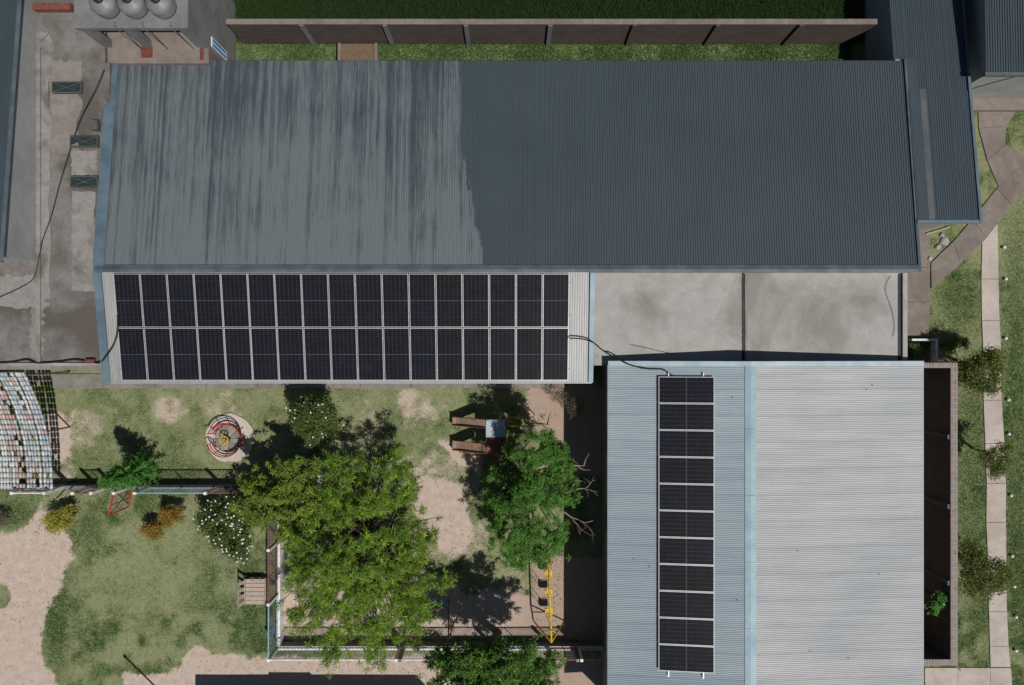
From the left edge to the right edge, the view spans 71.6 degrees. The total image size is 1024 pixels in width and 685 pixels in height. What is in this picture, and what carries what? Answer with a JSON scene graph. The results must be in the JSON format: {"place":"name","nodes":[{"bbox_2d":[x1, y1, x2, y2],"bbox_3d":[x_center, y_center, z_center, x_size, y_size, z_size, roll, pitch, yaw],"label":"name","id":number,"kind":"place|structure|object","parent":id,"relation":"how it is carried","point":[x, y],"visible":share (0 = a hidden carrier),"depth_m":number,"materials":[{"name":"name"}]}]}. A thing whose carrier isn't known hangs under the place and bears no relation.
{"place":"outdoors","nodes":[
{"label":"outdoors","id":0,"kind":"place"},
{"bbox_2d":[74,0,235,64],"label":"tank building","id":1,"kind":"structure","parent":0,"point":[204,31],"depth_m":31.40,"materials":[{"name":"grey concrete"}]},
{"bbox_2d":[89,0,141,48],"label":"water tank","id":2,"kind":"object","parent":1,"relation":"on","point":[107,9],"visible":0.95,"depth_m":28.75,"materials":[{"name":"grey metal"}]},
{"bbox_2d":[117,0,167,48],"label":"water tank","id":3,"kind":"object","parent":1,"relation":"on","point":[135,9],"visible":0.98,"depth_m":28.75,"materials":[{"name":"grey metal"}]},
{"bbox_2d":[145,0,193,48],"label":"water tank","id":4,"kind":"object","parent":1,"relation":"on","point":[164,9],"visible":1,"depth_m":28.76,"materials":[{"name":"grey metal"}]},
{"bbox_2d":[211,37,226,60],"bbox_3d":[-13.376,-13.410,32.450,0.048,1.700,0.420,0,90,0],"label":"window","id":5,"kind":"structure","parent":1,"relation":"in","point":[214,43],"depth_m":32.39,"materials":[{"name":"glass"}]},
{"bbox_2d":[0,0,1023,684],"bbox_3d":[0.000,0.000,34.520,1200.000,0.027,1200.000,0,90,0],"label":"ground","id":6,"kind":"structure","parent":0,"point":[30,574],"depth_m":34.52,"materials":[{"name":"plant"}]},
{"bbox_2d":[0,374,52,380],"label":"shed walk","id":7,"kind":"structure","parent":6,"relation":"on","point":[45,377],"depth_m":34.45,"materials":[{"name":"grey concrete"}]},
{"bbox_2d":[0,371,69,490],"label":"bottle shed","id":8,"kind":"structure","parent":6,"relation":"on","point":[13,385],"depth_m":32.72,"materials":[{"name":"white plastic"}]},
{"bbox_2d":[0,0,73,361],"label":"shed","id":9,"kind":"structure","parent":6,"relation":"on","point":[20,145],"depth_m":30.31,"materials":[{"name":"grey metal"}]},
{"bbox_2d":[0,3,110,369],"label":"flat roof block","id":10,"kind":"structure","parent":6,"relation":"on","point":[69,53],"depth_m":31.30,"materials":[{"name":"concrete"}]},
{"bbox_2d":[0,70,103,296],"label":"cable","id":11,"kind":"object","parent":10,"relation":"on","point":[58,188],"visible":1,"depth_m":31.18,"materials":[{"name":"rubber"}]},
{"bbox_2d":[0,315,118,363],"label":"cable","id":12,"kind":"object","parent":10,"relation":"on","point":[106,355],"visible":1,"depth_m":31.17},
{"bbox_2d":[51,82,82,93],"bbox_3d":[-19.537,-11.189,31.188,1.286,0.175,0.491,0,90,0],"label":"roof skylight","id":13,"kind":"object","parent":10,"relation":"on","point":[66,87],"visible":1,"depth_m":31.15,"materials":[{"name":"grey glass"}]},
{"bbox_2d":[70,176,98,187],"bbox_3d":[-18.777,-7.050,31.188,1.216,0.175,0.491,0,90,0],"label":"roof skylight","id":14,"kind":"object","parent":10,"relation":"on","point":[83,181],"visible":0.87,"depth_m":31.15,"materials":[{"name":"grey glass"}]},
{"bbox_2d":[70,135,99,147],"bbox_3d":[-18.777,-8.827,31.188,1.216,0.175,0.491,0,90,0],"label":"roof skylight","id":15,"kind":"object","parent":10,"relation":"on","point":[86,141],"visible":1,"depth_m":31.15,"materials":[{"name":"grey glass"}]},
{"bbox_2d":[40,504,76,536],"bbox_3d":[-21.599,8.488,33.881,1.788,1.363,1.609,0,90,0],"label":"golden shrub","id":16,"kind":"object","parent":6,"relation":"on","point":[55,524],"visible":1,"depth_m":33.57,"materials":[{"name":"yellow plant"}]},
{"bbox_2d":[96,447,164,490],"bbox_3d":[-17.494,5.967,32.275,1.993,4.450,2.080,17,90,0],"label":"conifer","id":17,"kind":"object","parent":6,"relation":"on","point":[128,474],"visible":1,"depth_m":32.28,"materials":[{"name":"green plant"}]},
{"bbox_2d":[0,483,276,494],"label":"fence","id":18,"kind":"object","parent":6,"relation":"on","point":[85,487],"visible":0.77,"depth_m":33.67,"materials":[{"name":"metal"}]},
{"bbox_2d":[108,489,131,514],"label":"yard gate","id":19,"kind":"structure","parent":18,"relation":"attached to","point":[118,503],"depth_m":33.44,"materials":[{"name":"metal"}]},
{"bbox_2d":[136,519,164,540],"bbox_3d":[-17.181,8.940,33.992,1.350,1.124,1.006,0,90,0],"label":"orange shrub","id":20,"kind":"object","parent":6,"relation":"on","point":[151,527],"visible":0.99,"depth_m":33.68,"materials":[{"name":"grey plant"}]},
{"bbox_2d":[157,504,185,527],"bbox_3d":[-16.183,8.157,33.880,1.264,1.358,1.169,-24,90,0],"label":"orange shrub","id":21,"kind":"object","parent":6,"relation":"on","point":[167,512],"visible":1,"depth_m":33.53,"materials":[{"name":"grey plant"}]},
{"bbox_2d":[193,491,255,563],"bbox_3d":[-13.377,8.658,33.270,3.021,2.579,3.398,0,90,0],"label":"flowering shrub","id":22,"kind":"object","parent":6,"relation":"on","point":[213,520],"visible":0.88,"depth_m":32.67,"materials":[{"name":"green plant"}]},
{"bbox_2d":[205,413,254,461],"bbox_3d":[-13.696,4.601,34.490,2.393,0.080,2.356,0,90,0],"label":"concrete disc","id":23,"kind":"object","parent":6,"relation":"on","point":[243,426],"visible":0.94,"depth_m":34.45,"materials":[{"name":"concrete"}]},
{"bbox_2d":[203,423,243,457],"bbox_3d":[-13.742,4.623,34.054,1.742,0.792,1.676,39,90,0],"label":"merry go round","id":24,"kind":"object","parent":23,"relation":"on","point":[233,444],"visible":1,"depth_m":34.25,"materials":[{"name":"metal"}]},
{"bbox_2d":[238,576,266,608],"bbox_3d":[-12.409,11.956,34.002,1.092,0.995,1.229,0,90,0],"label":"pallet bench","id":25,"kind":"object","parent":6,"relation":"on","point":[256,590],"visible":1,"depth_m":34.04,"materials":[{"name":"brown wood"}]},
{"bbox_2d":[267,520,283,658],"bbox_3d":[-11.180,10.782,33.535,0.200,1.930,7.540,0,90,0],"label":"fence","id":26,"kind":"object","parent":6,"relation":"on","point":[278,596],"visible":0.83,"depth_m":33.82,"materials":[{"name":"metal"}]},
{"bbox_2d":[227,456,351,542],"bbox_3d":[-10.289,6.995,32.312,4.668,4.502,4.368,-40,90,0],"label":"rounded tree","id":27,"kind":"object","parent":6,"relation":"on","point":[264,502],"visible":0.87,"depth_m":31.13,"materials":[{"name":"green plant"}]},
{"bbox_2d":[53,374,564,387],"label":"eave walk","id":28,"kind":"structure","parent":6,"relation":"on","point":[77,380],"depth_m":34.44,"materials":[{"name":"grey concrete"}]},
{"bbox_2d":[285,392,344,448],"bbox_3d":[-9.084,3.621,33.057,2.799,3.023,2.690,0,90,0],"label":"white flower tree","id":29,"kind":"object","parent":6,"relation":"on","point":[307,411],"visible":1,"depth_m":32.17,"materials":[{"name":"green plant"}]},
{"bbox_2d":[338,43,378,60],"bbox_3d":[-7.400,-13.625,34.250,1.900,0.500,1.450,0,90,0],"label":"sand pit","id":30,"kind":"object","parent":6,"relation":"on","point":[358,52],"visible":0.45,"depth_m":34.10,"materials":[{"name":"sand"}]},
{"bbox_2d":[273,439,460,679],"bbox_3d":[-6.467,9.803,31.696,8.535,5.747,11.183,0,90,0],"label":"broad tree","id":31,"kind":"object","parent":6,"relation":"on","point":[371,540],"visible":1,"depth_m":30.91,"materials":[{"name":"green plant"}]},
{"bbox_2d":[407,584,454,639],"bbox_3d":[-3.793,12.721,33.534,2.036,1.937,1.932,0,90,0],"label":"climbing frame","id":32,"kind":"object","parent":6,"relation":"on","point":[448,607],"visible":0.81,"depth_m":32.75,"materials":[{"name":"orange paint"}]},
{"bbox_2d":[267,641,603,661],"bbox_3d":[-3.465,14.600,33.535,15.630,1.930,0.200,0,90,0],"label":"fence","id":33,"kind":"object","parent":6,"relation":"on","point":[577,648],"visible":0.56,"depth_m":33.80,"materials":[{"name":"metal"}]},
{"bbox_2d":[415,629,567,684],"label":"leafy tree","id":34,"kind":"object","parent":6,"relation":"on","point":[469,663],"visible":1,"depth_m":29.70,"materials":[{"name":"green plant"}]},
{"bbox_2d":[452,414,534,455],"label":"slide tower","id":35,"kind":"structure","parent":6,"relation":"on","point":[495,436],"depth_m":33.11,"materials":[{"name":"wood"}]},
{"bbox_2d":[3,390,986,684],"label":"leaf litter","id":36,"kind":"object","parent":6,"relation":"on","point":[381,602],"visible":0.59,"depth_m":34.48,"materials":[{"name":"plant"}]},
{"bbox_2d":[92,59,921,382],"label":"long building","id":37,"kind":"structure","parent":6,"relation":"on","point":[580,173],"depth_m":31.02,"materials":[{"name":"grey metal"}]},
{"bbox_2d":[2,40,1023,684],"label":"grass","id":38,"kind":"structure","parent":6,"relation":"on","point":[544,52],"depth_m":34.49,"materials":[{"name":"plant"}]},
{"bbox_2d":[480,413,584,573],"bbox_3d":[0.820,6.609,31.522,4.680,6.141,7.315,0,90,0],"label":"spreading tree","id":39,"kind":"object","parent":6,"relation":"on","point":[529,482],"visible":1,"depth_m":30.45,"materials":[{"name":"green plant"}]},
{"bbox_2d":[560,454,606,536],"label":"dead branches","id":40,"kind":"object","parent":39,"relation":"attached to","point":[585,489],"visible":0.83,"depth_m":31.50,"materials":[{"name":"wood"}]},
{"bbox_2d":[235,0,861,46],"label":"weeds","id":41,"kind":"object","parent":6,"relation":"on","point":[643,8],"visible":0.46,"depth_m":34.36,"materials":[{"name":"plant"}]},
{"bbox_2d":[533,545,564,642],"bbox_3d":[1.727,11.532,33.383,1.562,2.256,4.303,-2,90,0],"label":"swing set","id":42,"kind":"object","parent":6,"relation":"on","point":[548,594],"visible":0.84,"depth_m":33.18,"materials":[{"name":"yellow paint"}]},
{"bbox_2d":[226,19,876,45],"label":"boundary wall","id":43,"kind":"structure","parent":6,"relation":"on","point":[548,32],"depth_m":33.09,"materials":[{"name":"brown brick"}]},
{"bbox_2d":[548,387,587,419],"bbox_3d":[2.586,2.945,33.816,2.139,1.475,1.386,17,90,0],"label":"dry bush","id":44,"kind":"object","parent":6,"relation":"on","point":[580,409],"visible":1,"depth_m":33.55,"materials":[{"name":"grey plant"}]},
{"bbox_2d":[593,272,908,364],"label":"flat roof block","id":45,"kind":"structure","parent":6,"relation":"on","point":[764,316],"depth_m":30.99,"materials":[{"name":"concrete"}]},
{"bbox_2d":[602,361,923,684],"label":"hall","id":46,"kind":"structure","parent":6,"relation":"on","point":[819,466],"depth_m":30.24,"materials":[{"name":"metal"}]},
{"bbox_3d":[6.650,7.740,30.167,0.045,0.050,12.920,0,90,0],"label":"rail","id":47,"kind":"object","parent":46,"relation":"on","visible":0},
{"bbox_2d":[659,644,713,672],"bbox_3d":[7.376,13.379,30.037,2.310,0.035,1.118,0,90,6],"label":"solar panel","id":48,"kind":"object","parent":47,"relation":"on","point":[687,658],"visible":1,"depth_m":30.02,"materials":[{"name":"glass"}]},
{"bbox_2d":[659,564,713,591],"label":"solar panel","id":49,"kind":"object","parent":47,"relation":"on","point":[690,578],"visible":1,"depth_m":30.02,"materials":[{"name":"glass"}]},
{"bbox_2d":[659,617,713,645],"bbox_3d":[7.376,12.242,30.033,2.310,0.035,1.118,0,90,6],"label":"solar panel","id":50,"kind":"object","parent":47,"relation":"on","point":[685,631],"visible":1,"depth_m":30.02,"materials":[{"name":"glass"}]},
{"bbox_2d":[659,537,713,564],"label":"solar panel","id":51,"kind":"object","parent":47,"relation":"on","point":[690,551],"visible":1,"depth_m":30.02,"materials":[{"name":"glass"}]},
{"bbox_2d":[659,591,713,618],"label":"solar panel","id":52,"kind":"object","parent":47,"relation":"on","point":[684,604],"visible":1,"depth_m":30.02,"materials":[{"name":"glass"}]},
{"bbox_2d":[659,510,713,537],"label":"solar panel","id":53,"kind":"object","parent":47,"relation":"on","point":[691,524],"visible":1,"depth_m":30.02,"materials":[{"name":"glass"}]},
{"bbox_2d":[659,430,713,456],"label":"solar panel","id":54,"kind":"object","parent":47,"relation":"on","point":[681,443],"visible":1,"depth_m":30.03,"materials":[{"name":"glass"}]},
{"bbox_2d":[659,457,713,483],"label":"solar panel","id":55,"kind":"object","parent":47,"relation":"on","point":[684,470],"visible":1,"depth_m":30.02,"materials":[{"name":"glass"}]},
{"bbox_2d":[659,484,713,510],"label":"solar panel","id":56,"kind":"object","parent":47,"relation":"on","point":[688,497],"visible":1,"depth_m":30.02,"materials":[{"name":"glass"}]},
{"bbox_2d":[659,403,713,429],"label":"solar panel","id":57,"kind":"object","parent":47,"relation":"on","point":[674,416],"visible":1,"depth_m":30.02,"materials":[{"name":"glass"}]},
{"bbox_2d":[659,377,713,402],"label":"solar panel","id":58,"kind":"object","parent":47,"relation":"on","point":[686,389],"visible":1,"depth_m":30.02,"materials":[{"name":"glass"}]},
{"bbox_2d":[908,231,929,336],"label":"side walk","id":59,"kind":"structure","parent":6,"relation":"on","point":[918,301],"depth_m":34.46,"materials":[{"name":"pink concrete"}]},
{"bbox_2d":[908,339,937,360],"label":"step wall","id":60,"kind":"structure","parent":6,"relation":"on","point":[934,350],"depth_m":34.09,"materials":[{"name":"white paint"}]},
{"bbox_2d":[865,0,982,229],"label":"annex","id":61,"kind":"object","parent":6,"relation":"on","point":[927,40],"visible":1,"depth_m":31.34,"materials":[{"name":"metal"}]},
{"bbox_2d":[924,599,941,616],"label":"alley sapling","id":62,"kind":"object","parent":6,"relation":"on","point":[936,607],"visible":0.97,"depth_m":31.76,"materials":[{"name":"green plant"}]},
{"bbox_2d":[924,589,948,607],"bbox_3d":[19.217,11.445,33.042,0.814,3.022,0.808,14,90,0],"label":"alley sapling","id":63,"kind":"object","parent":6,"relation":"on","point":[942,596],"visible":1,"depth_m":31.76,"materials":[{"name":"green plant"}]},
{"bbox_2d":[913,362,960,670],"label":"yard wall","id":64,"kind":"structure","parent":6,"relation":"on","point":[941,491],"depth_m":32.15,"materials":[{"name":"brown brick"}]},
{"bbox_2d":[938,338,955,357],"bbox_3d":[20.901,0.265,34.166,1.014,0.778,0.969,0,90,0],"label":"weed clump","id":65,"kind":"object","parent":6,"relation":"on","point":[945,346],"visible":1,"depth_m":34.01,"materials":[{"name":"green plant"}]},
{"bbox_2d":[950,335,971,351],"bbox_3d":[21.481,-0.023,34.180,1.130,0.746,0.984,41,90,0],"label":"weed clump","id":66,"kind":"object","parent":6,"relation":"on","point":[963,342],"visible":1,"depth_m":34.02,"materials":[{"name":"green plant"}]},
{"bbox_2d":[930,164,1023,287],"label":"diagonal path","id":67,"kind":"structure","parent":6,"relation":"on","point":[971,238],"depth_m":34.45,"materials":[{"name":"pink concrete"}]},
{"bbox_2d":[949,343,1012,397],"bbox_3d":[21.294,1.276,32.923,2.899,3.282,2.537,0,90,0],"label":"tree","id":68,"kind":"object","parent":6,"relation":"on","point":[991,361],"visible":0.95,"depth_m":31.95,"materials":[{"name":"green plant"}]},
{"bbox_2d":[958,537,1022,611],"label":"tree","id":69,"kind":"object","parent":6,"relation":"on","point":[988,583],"visible":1,"depth_m":31.93,"materials":[{"name":"green plant"}]},
{"bbox_2d":[964,0,1023,111],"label":"corner building","id":70,"kind":"structure","parent":6,"relation":"on","point":[995,32],"depth_m":31.39,"materials":[{"name":"grey metal"}]},
{"bbox_2d":[971,440,1016,482],"bbox_3d":[22.212,5.456,33.262,2.036,2.584,2.036,0,90,0],"label":"tree","id":71,"kind":"object","parent":6,"relation":"on","point":[996,468],"visible":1,"depth_m":32.41,"materials":[{"name":"green plant"}]},
{"bbox_2d":[978,112,1023,186],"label":"entrance path","id":72,"kind":"structure","parent":6,"relation":"on","point":[1005,162],"depth_m":34.46,"materials":[{"name":"pink concrete"}]},
{"bbox_2d":[924,667,1011,684],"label":"cross path","id":73,"kind":"structure","parent":0,"point":[965,676],"depth_m":34.47,"materials":[{"name":"concrete"}]},
{"bbox_2d":[981,224,1010,666],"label":"garden path","id":74,"kind":"structure","parent":0,"point":[996,532],"depth_m":34.47,"materials":[{"name":"concrete"}]},
{"bbox_3d":[-7.310,1.205,31.078,19.700,0.050,0.045,0,90,0],"label":"rail","id":75,"kind":"object","parent":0,"visible":0},
{"bbox_2d":[118,328,147,379],"bbox_3d":[-16.524,0.515,30.929,1.118,0.035,2.310,0,98,0],"label":"solar panel","id":76,"kind":"object","parent":75,"relation":"on","point":[132,349],"visible":1,"depth_m":30.92,"materials":[{"name":"glass"}]},
{"bbox_2d":[144,328,173,379],"bbox_3d":[-15.373,0.515,30.927,1.118,0.038,2.310,0,98,0],"label":"solar panel","id":77,"kind":"object","parent":75,"relation":"on","point":[158,344],"visible":1,"depth_m":30.91,"materials":[{"name":"glass"}]},
{"bbox_2d":[171,328,199,379],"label":"solar panel","id":78,"kind":"object","parent":75,"relation":"on","point":[185,352],"visible":1,"depth_m":30.91,"materials":[{"name":"glass"}]},
{"bbox_2d":[197,328,226,379],"bbox_3d":[-13.070,0.515,30.926,1.118,0.037,2.310,0,98,0],"label":"solar panel","id":79,"kind":"object","parent":75,"relation":"on","point":[211,345],"visible":1,"depth_m":30.91,"materials":[{"name":"glass"}]},
{"bbox_2d":[224,328,252,379],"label":"solar panel","id":80,"kind":"object","parent":75,"relation":"on","point":[238,353],"visible":1,"depth_m":30.91,"materials":[{"name":"glass"}]},
{"bbox_2d":[251,328,278,379],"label":"solar panel","id":81,"kind":"object","parent":75,"relation":"on","point":[264,353],"visible":1,"depth_m":30.91,"materials":[{"name":"glass"}]},
{"bbox_2d":[277,328,304,379],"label":"solar panel","id":82,"kind":"object","parent":75,"relation":"on","point":[291,353],"visible":1,"depth_m":30.91,"materials":[{"name":"glass"}]},
{"bbox_2d":[304,328,331,379],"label":"solar panel","id":83,"kind":"object","parent":75,"relation":"on","point":[317,354],"visible":1,"depth_m":30.91,"materials":[{"name":"glass"}]},
{"bbox_2d":[330,328,357,379],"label":"solar panel","id":84,"kind":"object","parent":75,"relation":"on","point":[344,352],"visible":1,"depth_m":30.91,"materials":[{"name":"glass"}]},
{"bbox_2d":[357,328,383,379],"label":"solar panel","id":85,"kind":"object","parent":75,"relation":"on","point":[370,354],"visible":1,"depth_m":30.91,"materials":[{"name":"glass"}]},
{"bbox_2d":[383,328,409,379],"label":"solar panel","id":86,"kind":"object","parent":75,"relation":"on","point":[396,353],"visible":1,"depth_m":30.91,"materials":[{"name":"glass"}]},
{"bbox_2d":[410,328,436,379],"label":"solar panel","id":87,"kind":"object","parent":75,"relation":"on","point":[423,351],"visible":1,"depth_m":30.91,"materials":[{"name":"glass"}]},
{"bbox_2d":[437,328,462,379],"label":"solar panel","id":88,"kind":"object","parent":75,"relation":"on","point":[449,353],"visible":1,"depth_m":30.91,"materials":[{"name":"glass"}]},
{"bbox_2d":[463,328,488,379],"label":"solar panel","id":89,"kind":"object","parent":75,"relation":"on","point":[476,352],"visible":1,"depth_m":30.91,"materials":[{"name":"glass"}]},
{"bbox_2d":[490,328,515,379],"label":"solar panel","id":90,"kind":"object","parent":75,"relation":"on","point":[502,353],"visible":1,"depth_m":30.91,"materials":[{"name":"glass"}]},
{"bbox_2d":[516,328,541,379],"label":"solar panel","id":91,"kind":"object","parent":75,"relation":"on","point":[528,353],"visible":1,"depth_m":30.91,"materials":[{"name":"glass"}]},
{"bbox_2d":[543,328,568,379],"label":"solar panel","id":92,"kind":"object","parent":75,"relation":"on","point":[555,352],"visible":1,"depth_m":30.91,"materials":[{"name":"glass"}]},
{"bbox_3d":[-7.310,-1.120,30.733,19.700,0.050,0.045,0,90,0],"label":"rail","id":93,"kind":"object","parent":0,"visible":0},
{"bbox_2d":[113,274,143,326],"bbox_3d":[-16.524,-1.805,30.586,1.118,0.035,2.310,0,98,0],"label":"solar panel","id":94,"kind":"object","parent":93,"relation":"on","point":[128,299],"visible":1,"depth_m":30.57,"materials":[{"name":"glass"}]},
{"bbox_2d":[140,274,169,326],"bbox_3d":[-15.373,-1.805,30.584,1.118,0.036,2.310,0,98,0],"label":"solar panel","id":95,"kind":"object","parent":93,"relation":"on","point":[154,292],"visible":1,"depth_m":30.57,"materials":[{"name":"glass"}]},
{"bbox_2d":[167,274,196,326],"bbox_3d":[-14.222,-1.805,30.585,1.118,0.035,2.310,0,98,0],"label":"solar panel","id":96,"kind":"object","parent":93,"relation":"on","point":[181,295],"visible":1,"depth_m":30.57,"materials":[{"name":"glass"}]},
{"bbox_2d":[194,274,222,326],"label":"solar panel","id":97,"kind":"object","parent":93,"relation":"on","point":[208,298],"visible":1,"depth_m":30.57,"materials":[{"name":"glass"}]},
{"bbox_2d":[221,274,249,326],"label":"solar panel","id":98,"kind":"object","parent":93,"relation":"on","point":[235,301],"visible":1,"depth_m":30.57,"materials":[{"name":"glass"}]},
{"bbox_2d":[248,274,276,326],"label":"solar panel","id":99,"kind":"object","parent":93,"relation":"on","point":[261,290],"visible":1,"depth_m":30.57,"materials":[{"name":"glass"}]},
{"bbox_2d":[274,274,302,326],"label":"solar panel","id":100,"kind":"object","parent":93,"relation":"on","point":[288,294],"visible":1,"depth_m":30.57,"materials":[{"name":"glass"}]},
{"bbox_2d":[301,274,329,326],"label":"solar panel","id":101,"kind":"object","parent":93,"relation":"on","point":[315,298],"visible":1,"depth_m":30.57,"materials":[{"name":"glass"}]},
{"bbox_2d":[328,274,355,326],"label":"solar panel","id":102,"kind":"object","parent":93,"relation":"on","point":[342,307],"visible":1,"depth_m":30.57,"materials":[{"name":"glass"}]},
{"bbox_2d":[355,274,382,326],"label":"solar panel","id":103,"kind":"object","parent":93,"relation":"on","point":[368,300],"visible":1,"depth_m":30.57,"materials":[{"name":"glass"}]},
{"bbox_2d":[382,274,408,326],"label":"solar panel","id":104,"kind":"object","parent":93,"relation":"on","point":[395,292],"visible":1,"depth_m":30.57,"materials":[{"name":"glass"}]},
{"bbox_2d":[409,274,435,326],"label":"solar panel","id":105,"kind":"object","parent":93,"relation":"on","point":[422,305],"visible":1,"depth_m":30.57,"materials":[{"name":"glass"}]},
{"bbox_2d":[436,274,461,326],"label":"solar panel","id":106,"kind":"object","parent":93,"relation":"on","point":[448,300],"visible":1,"depth_m":30.57,"materials":[{"name":"glass"}]},
{"bbox_2d":[463,274,488,326],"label":"solar panel","id":107,"kind":"object","parent":93,"relation":"on","point":[475,300],"visible":1,"depth_m":30.57,"materials":[{"name":"glass"}]},
{"bbox_2d":[489,274,515,326],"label":"solar panel","id":108,"kind":"object","parent":93,"relation":"on","point":[502,300],"visible":1,"depth_m":30.57,"materials":[{"name":"glass"}]},
{"bbox_2d":[516,274,541,326],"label":"solar panel","id":109,"kind":"object","parent":93,"relation":"on","point":[528,300],"visible":1,"depth_m":30.57,"materials":[{"name":"glass"}]},
{"bbox_2d":[543,274,568,326],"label":"solar panel","id":110,"kind":"object","parent":93,"relation":"on","point":[555,300],"visible":1,"depth_m":30.57,"materials":[{"name":"glass"}]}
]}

